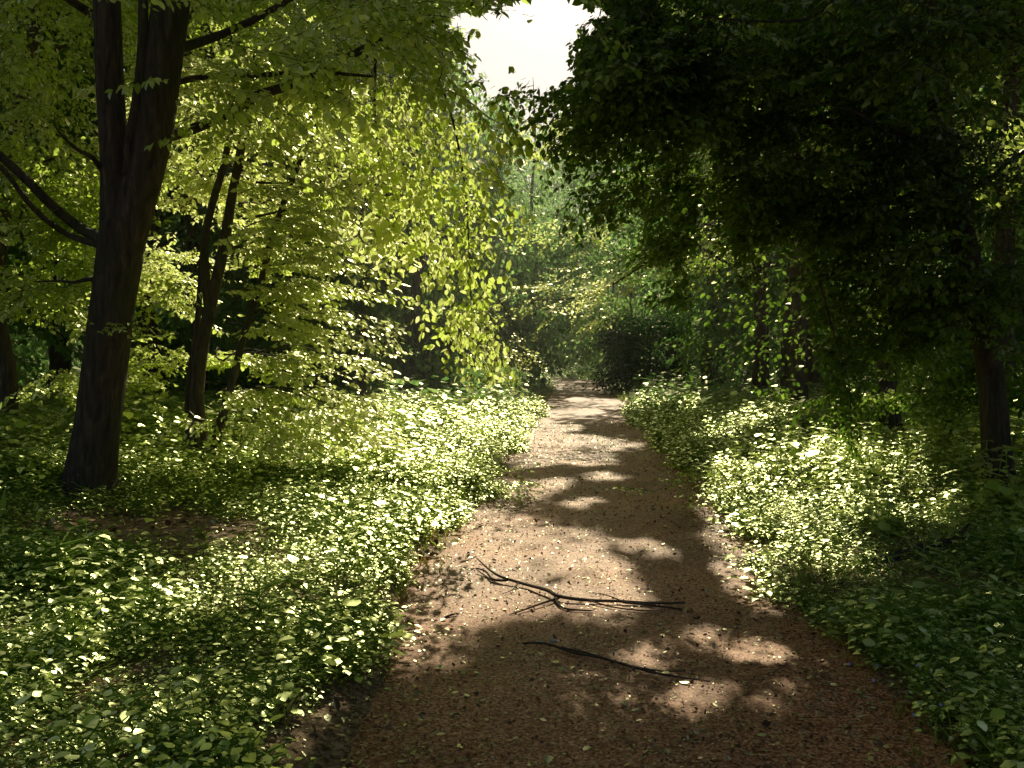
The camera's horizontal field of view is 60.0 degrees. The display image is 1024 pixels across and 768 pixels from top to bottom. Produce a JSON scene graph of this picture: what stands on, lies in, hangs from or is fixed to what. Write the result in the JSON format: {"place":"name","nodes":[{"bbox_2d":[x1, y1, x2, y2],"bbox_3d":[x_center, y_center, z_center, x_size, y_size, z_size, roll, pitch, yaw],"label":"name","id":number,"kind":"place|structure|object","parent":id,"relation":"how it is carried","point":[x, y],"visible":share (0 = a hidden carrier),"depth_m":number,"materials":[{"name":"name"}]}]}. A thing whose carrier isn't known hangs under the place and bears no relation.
{"place":"outdoors","nodes":[
{"label":"outdoors","id":0,"kind":"place"},
{"bbox_2d":[26,0,911,354],"label":"sky","id":1,"kind":"structure","parent":0,"point":[537,50],"materials":[{"name":"white"}]},
{"bbox_2d":[0,353,1023,767],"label":"ground","id":2,"kind":"structure","parent":0,"point":[308,731],"depth_m":4.86,"materials":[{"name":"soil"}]},
{"bbox_2d":[3,657,47,734],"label":"broad leaved plant","id":3,"kind":"object","parent":2,"relation":"on","point":[29,712],"visible":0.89,"depth_m":3.50,"materials":[{"name":"green plant"}]},
{"bbox_2d":[28,532,41,559],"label":"broad leaved plant","id":4,"kind":"object","parent":2,"relation":"on","point":[35,541],"visible":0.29,"depth_m":5.45,"materials":[{"name":"green plant"}]},
{"bbox_2d":[4,22,77,381],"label":"background tree","id":5,"kind":"object","parent":2,"relation":"on","point":[33,348],"visible":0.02,"depth_m":30.98,"materials":[{"name":"green plant"}]},
{"bbox_2d":[8,245,93,369],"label":"background tree","id":6,"kind":"object","parent":2,"relation":"on","point":[73,353],"visible":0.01,"depth_m":43.14,"materials":[{"name":"green plant"}]},
{"bbox_2d":[48,648,74,725],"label":"broad leaved plant","id":7,"kind":"object","parent":2,"relation":"on","point":[59,665],"visible":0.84,"depth_m":3.60,"materials":[{"name":"green plant"}]},
{"bbox_2d":[0,0,127,366],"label":"background tree","id":8,"kind":"object","parent":2,"relation":"on","point":[45,334],"visible":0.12,"depth_m":17.85,"materials":[{"name":"green plant"}]},
{"bbox_2d":[30,125,132,365],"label":"background tree","id":9,"kind":"object","parent":2,"relation":"on","point":[74,362],"depth_m":58.24,"materials":[{"name":"green plant"}]},
{"bbox_2d":[68,597,108,666],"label":"broad leaved plant","id":10,"kind":"object","parent":2,"relation":"on","point":[100,623],"visible":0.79,"depth_m":4.20,"materials":[{"name":"green plant"}]},
{"bbox_2d":[1,22,197,386],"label":"background tree","id":11,"kind":"object","parent":2,"relation":"on","point":[20,362],"visible":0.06,"depth_m":24.56,"materials":[{"name":"green plant"}]},
{"bbox_2d":[0,0,236,419],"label":"slim tree","id":12,"kind":"object","parent":2,"relation":"on","point":[8,379],"visible":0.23,"depth_m":12.61,"materials":[{"name":"green plant"}]},
{"bbox_2d":[0,1,244,396],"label":"woodland tree","id":13,"kind":"object","parent":2,"relation":"on","point":[56,360],"visible":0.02,"depth_m":22.42,"materials":[{"name":"green plant"}]},
{"bbox_2d":[117,558,138,602],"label":"broad leaved plant","id":14,"kind":"object","parent":2,"relation":"on","point":[127,578],"visible":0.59,"depth_m":5.02,"materials":[{"name":"green plant"}]},
{"bbox_2d":[0,425,319,708],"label":"nettles","id":15,"kind":"object","parent":2,"relation":"on","point":[81,640],"visible":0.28,"depth_m":4.97,"materials":[{"name":"green plant"}]},
{"bbox_2d":[82,148,263,352],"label":"background tree","id":16,"kind":"object","parent":2,"relation":"on","point":[166,273],"visible":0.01,"depth_m":47.95,"materials":[{"name":"green plant"}]},
{"bbox_2d":[8,0,366,393],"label":"woodland tree","id":17,"kind":"object","parent":2,"relation":"on","point":[184,248],"visible":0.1,"depth_m":20.56,"materials":[{"name":"green plant"}]},
{"bbox_2d":[174,665,207,736],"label":"broad leaved plant","id":18,"kind":"object","parent":2,"relation":"on","point":[188,682],"visible":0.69,"depth_m":3.40,"materials":[{"name":"green plant"}]},
{"bbox_2d":[4,0,396,135],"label":"canopy tree","id":19,"kind":"object","parent":2,"relation":"on","point":[126,49],"depth_m":26.99,"materials":[{"name":"green plant"}]},
{"bbox_2d":[13,0,437,394],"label":"canopy tree","id":20,"kind":"object","parent":2,"relation":"on","point":[191,229],"visible":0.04,"depth_m":20.80,"materials":[{"name":"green plant"}]},
{"bbox_2d":[0,414,474,767],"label":"tiny seedlings","id":21,"kind":"object","parent":2,"relation":"on","point":[117,548],"visible":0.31,"depth_m":5.41,"materials":[{"name":"green plant"}]},
{"bbox_2d":[0,408,498,592],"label":"wild grass","id":22,"kind":"structure","parent":2,"relation":"on","point":[3,498],"depth_m":8.94,"materials":[{"name":"green plant"}]},
{"bbox_2d":[70,0,441,391],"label":"background tree","id":23,"kind":"object","parent":2,"relation":"on","point":[224,339],"visible":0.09,"depth_m":22.81,"materials":[{"name":"green plant"}]},
{"bbox_2d":[155,204,359,357],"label":"background tree","id":24,"kind":"object","parent":2,"relation":"on","point":[175,314],"depth_m":37.77,"materials":[{"name":"green plant"}]},
{"bbox_2d":[125,11,390,389],"bbox_3d":[-9.472,-6.936,30.039,11.362,15.470,9.946,0,2,0],"label":"background tree","id":25,"kind":"object","parent":2,"relation":"on","point":[234,318],"depth_m":28.19,"materials":[{"name":"green plant"}]},
{"bbox_2d":[0,374,529,480],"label":"undergrowth","id":26,"kind":"object","parent":2,"relation":"on","point":[31,413],"visible":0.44,"depth_m":13.32,"materials":[{"name":"green plant"}]},
{"bbox_2d":[0,392,553,767],"bbox_3d":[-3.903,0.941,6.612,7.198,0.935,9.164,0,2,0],"label":"herbs","id":27,"kind":"object","parent":2,"relation":"on","point":[24,653],"visible":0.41,"depth_m":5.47,"materials":[{"name":"green plant"}]},
{"bbox_2d":[270,654,293,708],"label":"broad leaved plant","id":28,"kind":"object","parent":2,"relation":"on","point":[288,685],"visible":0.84,"depth_m":3.70,"materials":[{"name":"green plant"}]},
{"bbox_2d":[17,353,557,412],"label":"undergrowth","id":29,"kind":"object","parent":2,"relation":"on","point":[481,389],"visible":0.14,"depth_m":25.18,"materials":[{"name":"green plant"}]},
{"bbox_2d":[228,421,365,453],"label":"leafy shrub","id":30,"kind":"object","parent":2,"relation":"on","point":[251,440],"visible":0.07,"depth_m":12.68,"materials":[{"name":"green plant"}]},
{"bbox_2d":[3,1,596,468],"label":"young beech","id":31,"kind":"object","parent":2,"relation":"on","point":[301,219],"visible":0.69,"depth_m":10.65,"materials":[{"name":"green plant"}]},
{"bbox_2d":[0,0,633,503],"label":"forked beech","id":32,"kind":"object","parent":2,"relation":"on","point":[130,168],"visible":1,"depth_m":8.08,"materials":[{"name":"green plant"}]},
{"bbox_2d":[164,0,469,387],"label":"woodland tree","id":33,"kind":"object","parent":2,"relation":"on","point":[407,226],"visible":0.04,"depth_m":23.43,"materials":[{"name":"green plant"}]},
{"bbox_2d":[157,384,556,766],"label":"verge grass","id":34,"kind":"structure","parent":2,"relation":"on","point":[290,703],"depth_m":5.83,"materials":[{"name":"green plant"}]},
{"bbox_2d":[205,0,527,367],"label":"canopy tree","id":35,"kind":"object","parent":2,"relation":"on","point":[455,14],"visible":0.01,"depth_m":26.83,"materials":[{"name":"green plant"}]},
{"bbox_2d":[236,4,507,382],"bbox_3d":[-5.498,-7.596,33.769,10.756,16.579,8.946,0,2,0],"label":"background tree","id":36,"kind":"object","parent":2,"relation":"on","point":[405,366],"visible":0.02,"depth_m":33.42,"materials":[{"name":"green plant"}]},
{"bbox_2d":[307,399,449,434],"bbox_3d":[-2.596,0.815,14.823,3.117,1.209,1.878,0,2,0],"label":"leafy shrub","id":37,"kind":"object","parent":2,"relation":"on","point":[388,410],"visible":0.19,"depth_m":14.98,"materials":[{"name":"green plant"}]},
{"bbox_2d":[335,462,458,497],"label":"leafy shrub","id":38,"kind":"object","parent":2,"relation":"on","point":[382,469],"visible":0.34,"depth_m":9.54,"materials":[{"name":"green plant"}]},
{"bbox_2d":[309,0,484,175],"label":"canopy tree","id":39,"kind":"object","parent":2,"relation":"on","point":[470,57],"depth_m":36.50,"materials":[{"name":"green plant"}]},
{"bbox_2d":[262,0,556,390],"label":"woodland tree","id":40,"kind":"object","parent":2,"relation":"on","point":[415,286],"visible":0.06,"depth_m":28.65,"materials":[{"name":"green plant"}]},
{"bbox_2d":[268,29,553,402],"bbox_3d":[-2.178,-4.095,18.756,6.617,10.114,9.180,0,2,0],"label":"drooping hornbeam","id":41,"kind":"object","parent":2,"relation":"on","point":[361,384],"visible":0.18,"depth_m":18.74,"materials":[{"name":"green plant"}]},
{"bbox_2d":[272,0,563,395],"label":"background tree","id":42,"kind":"object","parent":2,"relation":"on","point":[413,359],"visible":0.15,"depth_m":28.32,"materials":[{"name":"green plant"}]},
{"bbox_2d":[358,62,554,376],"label":"background tree","id":43,"kind":"object","parent":2,"relation":"on","point":[513,201],"visible":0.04,"depth_m":43.17,"materials":[{"name":"green plant"}]},
{"bbox_2d":[380,438,544,505],"bbox_3d":[-0.576,1.064,9.810,1.890,0.837,1.654,0,2,0],"label":"leafy shrub","id":44,"kind":"object","parent":2,"relation":"on","point":[513,487],"visible":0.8,"depth_m":9.66,"materials":[{"name":"green plant"}]},
{"bbox_2d":[370,32,605,393],"bbox_3d":[-1.654,-6.531,37.974,11.962,14.870,11.291,0,2,0],"label":"background tree","id":45,"kind":"object","parent":2,"relation":"on","point":[525,329],"visible":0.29,"depth_m":37.17,"materials":[{"name":"green plant"}]},
{"bbox_2d":[11,130,1015,355],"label":"distant wood","id":46,"kind":"object","parent":2,"relation":"on","point":[559,203],"visible":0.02,"depth_m":94.76,"materials":[{"name":"green plant"}]},
{"bbox_2d":[469,118,565,353],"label":"background tree","id":47,"kind":"object","parent":2,"relation":"on","point":[521,177],"visible":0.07,"depth_m":64.53,"materials":[{"name":"green plant"}]},
{"bbox_2d":[472,166,563,345],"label":"background tree","id":48,"kind":"object","parent":2,"relation":"on","point":[529,198],"depth_m":82.69,"materials":[{"name":"green plant"}]},
{"bbox_2d":[453,81,644,384],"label":"woodland tree","id":49,"kind":"object","parent":2,"relation":"on","point":[554,296],"visible":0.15,"depth_m":43.33,"materials":[{"name":"green plant"}]},
{"bbox_2d":[504,146,612,350],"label":"background tree","id":50,"kind":"object","parent":2,"relation":"on","point":[564,289],"visible":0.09,"depth_m":71.71,"materials":[{"name":"green plant"}]},
{"bbox_2d":[533,345,665,366],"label":"bank greenery","id":51,"kind":"object","parent":2,"relation":"on","point":[572,351],"visible":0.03,"depth_m":67.47,"materials":[{"name":"green plant"}]},
{"bbox_2d":[545,153,670,343],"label":"background tree","id":52,"kind":"object","parent":2,"relation":"on","point":[616,287],"visible":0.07,"depth_m":70.80,"materials":[{"name":"green plant"}]},
{"bbox_2d":[521,110,698,379],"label":"background tree","id":53,"kind":"object","parent":2,"relation":"on","point":[585,340],"visible":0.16,"depth_m":50.48,"materials":[{"name":"green plant"}]},
{"bbox_2d":[587,152,674,324],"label":"background tree","id":54,"kind":"object","parent":2,"relation":"on","point":[607,280],"depth_m":84.25,"materials":[{"name":"green plant"}]},
{"bbox_2d":[527,11,734,386],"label":"canopy tree","id":55,"kind":"object","parent":2,"relation":"on","point":[711,358],"visible":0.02,"depth_m":32.81,"materials":[{"name":"green plant"}]},
{"bbox_2d":[578,306,701,394],"bbox_3d":[5.154,-0.967,36.093,5.366,4.555,4.260,0,2,0],"label":"yew bush","id":56,"kind":"object","parent":2,"relation":"on","point":[632,345],"visible":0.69,"depth_m":35.32,"materials":[{"name":"green plant"}]},
{"bbox_2d":[559,74,802,388],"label":"woodland tree","id":57,"kind":"object","parent":2,"relation":"on","point":[614,257],"visible":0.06,"depth_m":31.19,"materials":[{"name":"green plant"}]},
{"bbox_2d":[625,225,746,351],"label":"background tree","id":58,"kind":"object","parent":2,"relation":"on","point":[664,288],"visible":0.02,"depth_m":63.35,"materials":[{"name":"green plant"}]},
{"bbox_2d":[410,0,1023,491],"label":"overhanging beech","id":59,"kind":"object","parent":2,"relation":"on","point":[674,88],"visible":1,"depth_m":8.03,"materials":[{"name":"green plant"}]},
{"bbox_2d":[595,2,862,393],"bbox_3d":[6.120,-9.381,23.011,14.355,20.131,16.455,1,2,36],"label":"canopy tree","id":60,"kind":"object","parent":2,"relation":"on","point":[785,368],"visible":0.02,"depth_m":23.83,"materials":[{"name":"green plant"}]},
{"bbox_2d":[638,400,821,456],"bbox_3d":[3.317,0.756,13.733,3.417,1.009,2.662,-1,2,-18],"label":"leafy shrub","id":61,"kind":"object","parent":2,"relation":"on","point":[715,438],"visible":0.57,"depth_m":13.69,"materials":[{"name":"green plant"}]},
{"bbox_2d":[640,151,833,371],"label":"background tree","id":62,"kind":"object","parent":2,"relation":"on","point":[779,325],"visible":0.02,"depth_m":44.50,"materials":[{"name":"green plant"}]},
{"bbox_2d":[488,8,994,403],"bbox_3d":[6.172,-5.700,20.281,13.527,13.156,10.628,0,2,0],"label":"path side beech","id":63,"kind":"object","parent":2,"relation":"on","point":[799,377],"visible":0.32,"depth_m":19.38,"materials":[{"name":"green plant"}]},
{"bbox_2d":[612,445,884,512],"bbox_3d":[2.617,1.158,8.931,2.054,0.910,2.710,2,3,42],"label":"leafy shrub","id":64,"kind":"object","parent":2,"relation":"on","point":[711,491],"visible":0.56,"depth_m":8.94,"materials":[{"name":"green plant"}]},
{"bbox_2d":[591,4,950,395],"bbox_3d":[7.325,-6.926,26.113,11.138,15.170,11.407,0,2,0],"label":"woodland tree","id":65,"kind":"object","parent":2,"relation":"on","point":[759,330],"visible":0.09,"depth_m":25.35,"materials":[{"name":"green plant"}]},
{"bbox_2d":[526,352,1023,411],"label":"undergrowth","id":66,"kind":"object","parent":2,"relation":"on","point":[671,386],"visible":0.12,"depth_m":28.28,"materials":[{"name":"green plant"}]},
{"bbox_2d":[619,3,933,387],"bbox_3d":[9.338,-7.081,29.931,11.127,15.429,9.634,0,2,0],"label":"background tree","id":67,"kind":"object","parent":2,"relation":"on","point":[716,334],"visible":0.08,"depth_m":29.54,"materials":[{"name":"green plant"}]},
{"bbox_2d":[704,262,860,361],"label":"background tree","id":68,"kind":"object","parent":2,"relation":"on","point":[781,317],"visible":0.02,"depth_m":52.05,"materials":[{"name":"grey plant"}]},
{"bbox_2d":[623,0,992,391],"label":"woodland tree","id":69,"kind":"object","parent":2,"relation":"on","point":[813,375],"depth_m":25.36,"materials":[{"name":"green plant"}]},
{"bbox_2d":[607,384,1022,767],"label":"verge grass","id":70,"kind":"structure","parent":2,"relation":"on","point":[927,667],"depth_m":4.18,"materials":[{"name":"green plant"}]},
{"bbox_2d":[618,390,1023,767],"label":"edge herbs","id":71,"kind":"object","parent":2,"relation":"on","point":[887,619],"visible":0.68,"depth_m":5.00,"materials":[{"name":"green plant"}]},
{"bbox_2d":[646,379,1023,484],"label":"undergrowth","id":72,"kind":"object","parent":2,"relation":"on","point":[777,409],"visible":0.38,"depth_m":14.96,"materials":[{"name":"green plant"}]},
{"bbox_2d":[672,0,1023,431],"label":"woodland tree","id":73,"kind":"object","parent":2,"relation":"on","point":[893,419],"visible":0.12,"depth_m":15.12,"materials":[{"name":"green plant"}]},
{"bbox_2d":[676,393,1023,583],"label":"wild grass","id":74,"kind":"structure","parent":2,"relation":"on","point":[1019,548],"depth_m":8.80,"materials":[{"name":"green plant"}]},
{"bbox_2d":[743,434,978,491],"bbox_3d":[3.952,0.891,10.093,2.554,0.743,2.070,1,2,21],"label":"leafy shrub","id":75,"kind":"object","parent":2,"relation":"on","point":[883,458],"visible":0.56,"depth_m":9.66,"materials":[{"name":"green plant"}]},
{"bbox_2d":[707,399,1023,543],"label":"sunlit nettles","id":76,"kind":"object","parent":2,"relation":"on","point":[993,484],"visible":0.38,"depth_m":8.73,"materials":[{"name":"green plant"}]},
{"bbox_2d":[712,430,1023,767],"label":"herbs","id":77,"kind":"object","parent":2,"relation":"on","point":[1018,627],"visible":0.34,"depth_m":6.59,"materials":[{"name":"green plant"}]},
{"bbox_2d":[859,568,878,615],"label":"broad leaved plant","id":78,"kind":"object","parent":2,"relation":"on","point":[871,588],"visible":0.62,"depth_m":5.14,"materials":[{"name":"green plant"}]},
{"bbox_2d":[724,430,1023,767],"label":"tiny seedlings","id":79,"kind":"object","parent":2,"relation":"on","point":[983,551],"visible":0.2,"depth_m":7.18,"materials":[{"name":"green plant"}]},
{"bbox_2d":[739,419,1023,629],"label":"nettles","id":80,"kind":"object","parent":2,"relation":"on","point":[1012,527],"visible":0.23,"depth_m":6.88,"materials":[{"name":"green plant"}]},
{"bbox_2d":[861,523,988,566],"bbox_3d":[3.174,1.173,6.597,1.489,0.300,0.264,-1,2,-24],"label":"fallen log","id":81,"kind":"object","parent":2,"relation":"on","point":[945,541],"visible":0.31,"depth_m":6.57,"materials":[{"name":"brown wood"}]},
{"bbox_2d":[846,47,1023,375],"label":"background tree","id":82,"kind":"object","parent":2,"relation":"on","point":[989,258],"visible":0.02,"depth_m":27.64,"materials":[{"name":"green plant"}]},
{"bbox_2d":[872,50,1023,366],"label":"background tree","id":83,"kind":"object","parent":2,"relation":"on","point":[936,354],"visible":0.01,"depth_m":34.84,"materials":[{"name":"green plant"}]},
{"bbox_2d":[889,78,1022,343],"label":"background tree","id":84,"kind":"object","parent":2,"relation":"on","point":[944,228],"depth_m":44.49,"materials":[{"name":"green plant"}]},
{"bbox_2d":[891,0,1023,393],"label":"background tree","id":85,"kind":"object","parent":2,"relation":"on","point":[1019,333],"visible":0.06,"depth_m":18.99,"materials":[{"name":"green plant"}]},
{"bbox_2d":[909,0,1022,415],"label":"canopy tree","id":86,"kind":"object","parent":2,"relation":"on","point":[1003,246],"visible":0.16,"depth_m":15.85,"materials":[{"name":"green plant"}]},
{"bbox_2d":[951,695,991,764],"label":"broad leaved plant","id":87,"kind":"object","parent":2,"relation":"on","point":[983,725],"visible":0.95,"depth_m":3.45,"materials":[{"name":"green plant"}]},
{"bbox_2d":[974,614,1004,681],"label":"broad leaved plant","id":88,"kind":"object","parent":2,"relation":"on","point":[985,646],"visible":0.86,"depth_m":4.12,"materials":[{"name":"green plant"}]},
{"bbox_2d":[342,380,971,767],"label":"path","id":89,"kind":"structure","parent":0,"point":[571,402],"depth_m":4.79,"materials":[{"name":"brown soil"}]},
{"bbox_2d":[544,755,552,763],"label":"fallen leaf","id":90,"kind":"object","parent":89,"relation":"on","point":[548,758],"visible":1,"depth_m":3.48,"materials":[{"name":"green plant"}]},
{"bbox_2d":[476,557,684,614],"bbox_3d":[0.183,1.374,5.827,1.775,0.081,0.806,1,2,38],"label":"fallen branch","id":91,"kind":"object","parent":89,"relation":"on","point":[559,596],"visible":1,"depth_m":5.67,"materials":[{"name":"brown wood"}]},
{"bbox_2d":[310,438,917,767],"bbox_3d":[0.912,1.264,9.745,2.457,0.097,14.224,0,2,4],"label":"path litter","id":92,"kind":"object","parent":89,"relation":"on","point":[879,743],"visible":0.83,"depth_m":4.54,"materials":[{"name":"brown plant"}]},
{"bbox_2d":[522,642,710,681],"bbox_3d":[0.502,1.426,4.577,1.081,0.030,0.152,1,2,31],"label":"fallen branch","id":93,"kind":"object","parent":89,"relation":"on","point":[588,654],"visible":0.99,"depth_m":4.55,"materials":[{"name":"brown wood"}]},
{"bbox_2d":[256,422,1016,767],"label":"wood chips","id":94,"kind":"object","parent":89,"relation":"on","point":[766,722],"visible":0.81,"depth_m":4.72,"materials":[{"name":"brown wood chips"}]},
{"bbox_2d":[390,461,911,763],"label":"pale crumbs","id":95,"kind":"object","parent":89,"relation":"on","point":[791,759],"visible":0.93,"depth_m":4.25,"materials":[{"name":"beige plant"}]}
]}

